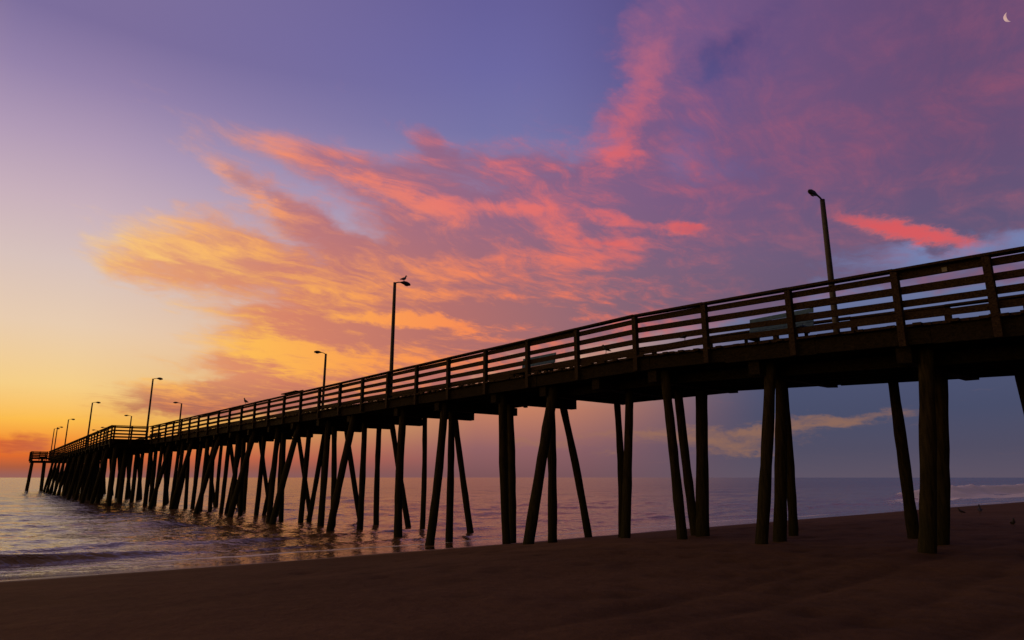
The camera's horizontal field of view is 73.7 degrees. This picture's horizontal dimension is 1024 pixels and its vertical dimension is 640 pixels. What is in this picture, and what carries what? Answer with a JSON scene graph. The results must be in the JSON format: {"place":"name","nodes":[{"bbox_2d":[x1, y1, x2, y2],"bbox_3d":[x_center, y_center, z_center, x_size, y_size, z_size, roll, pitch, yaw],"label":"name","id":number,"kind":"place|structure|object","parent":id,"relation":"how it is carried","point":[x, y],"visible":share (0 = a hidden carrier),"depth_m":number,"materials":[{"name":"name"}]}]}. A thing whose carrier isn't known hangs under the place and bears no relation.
{"place":"outdoors","nodes":[
{"label":"outdoors","id":0,"kind":"place"},
{"bbox_2d":[281,390,303,394],"bbox_3d":[-10.859,3.589,33.704,0.410,0.150,1.800,11,-17,-39],"label":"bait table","id":1,"kind":"object","parent":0,"point":[290,392],"visible":0.67,"depth_m":33.42,"materials":[{"name":"brown wood"}]},
{"bbox_2d":[0,501,1023,639],"bbox_3d":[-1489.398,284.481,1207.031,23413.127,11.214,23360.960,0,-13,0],"label":"beach","id":2,"kind":"structure","parent":0,"point":[874,575],"depth_m":8.36,"materials":[{"name":"brown sand"}]},
{"bbox_2d":[0,478,1023,575],"bbox_3d":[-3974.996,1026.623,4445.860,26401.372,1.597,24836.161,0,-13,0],"label":"sea","id":3,"kind":"structure","parent":0,"point":[43,533],"depth_m":38.09,"materials":[{"name":"liquid"}]},
{"bbox_2d":[25,246,1023,553],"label":"fishing pier","id":4,"kind":"structure","parent":3,"relation":"in","point":[931,358],"depth_m":18.17,"materials":[{"name":"brown wood"}]},
{"bbox_2d":[64,419,74,451],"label":"street lamp","id":5,"kind":"object","parent":4,"relation":"on","point":[67,430],"visible":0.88,"depth_m":89.51,"materials":[{"name":"metal"}]},
{"bbox_2d":[86,402,100,443],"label":"street lamp","id":6,"kind":"object","parent":4,"relation":"on","point":[90,418],"visible":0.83,"depth_m":69.22,"materials":[{"name":"metal"}]},
{"bbox_2d":[145,377,162,439],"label":"street lamp","id":7,"kind":"object","parent":4,"relation":"on","point":[148,417],"visible":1,"depth_m":54.87,"materials":[{"name":"metal"}]},
{"bbox_2d":[173,402,181,434],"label":"street lamp","id":8,"kind":"object","parent":4,"relation":"on","point":[180,414],"visible":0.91,"depth_m":62.85,"materials":[{"name":"metal"}]},
{"bbox_2d":[314,351,326,409],"bbox_3d":[-11.066,3.837,39.081,0.846,4.182,0.220,11,-17,-39],"label":"street lamp","id":9,"kind":"object","parent":4,"relation":"on","point":[324,373],"visible":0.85,"depth_m":39.39,"materials":[{"name":"metal"}]},
{"bbox_2d":[389,281,410,397],"bbox_3d":[-4.489,0.760,27.248,0.846,4.862,0.220,11,-17,-39],"label":"street lamp","id":10,"kind":"object","parent":4,"relation":"on","point":[405,283],"visible":0.91,"depth_m":27.09,"materials":[{"name":"metal"}]},
{"bbox_2d":[513,352,555,376],"bbox_3d":[0.696,1.594,22.139,0.685,0.940,1.600,11,-17,-39],"label":"park bench","id":11,"kind":"object","parent":4,"relation":"on","point":[541,363],"visible":0.26,"depth_m":22.20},
{"bbox_2d":[744,308,813,342],"bbox_3d":[6.151,0.279,15.886,0.685,0.940,1.600,11,-17,-39],"label":"park bench","id":12,"kind":"object","parent":4,"relation":"on","point":[798,324],"visible":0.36,"depth_m":16.10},
{"bbox_2d":[808,189,839,331],"bbox_3d":[7.791,-1.177,17.023,0.846,4.328,0.220,11,-17,-39],"label":"street lamp","id":13,"kind":"object","parent":4,"relation":"on","point":[828,256],"visible":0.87,"depth_m":17.31,"materials":[{"name":"metal"}]},
{"bbox_2d":[0,0,1023,477],"label":"sky","id":14,"kind":"structure","parent":0,"point":[206,198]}
]}

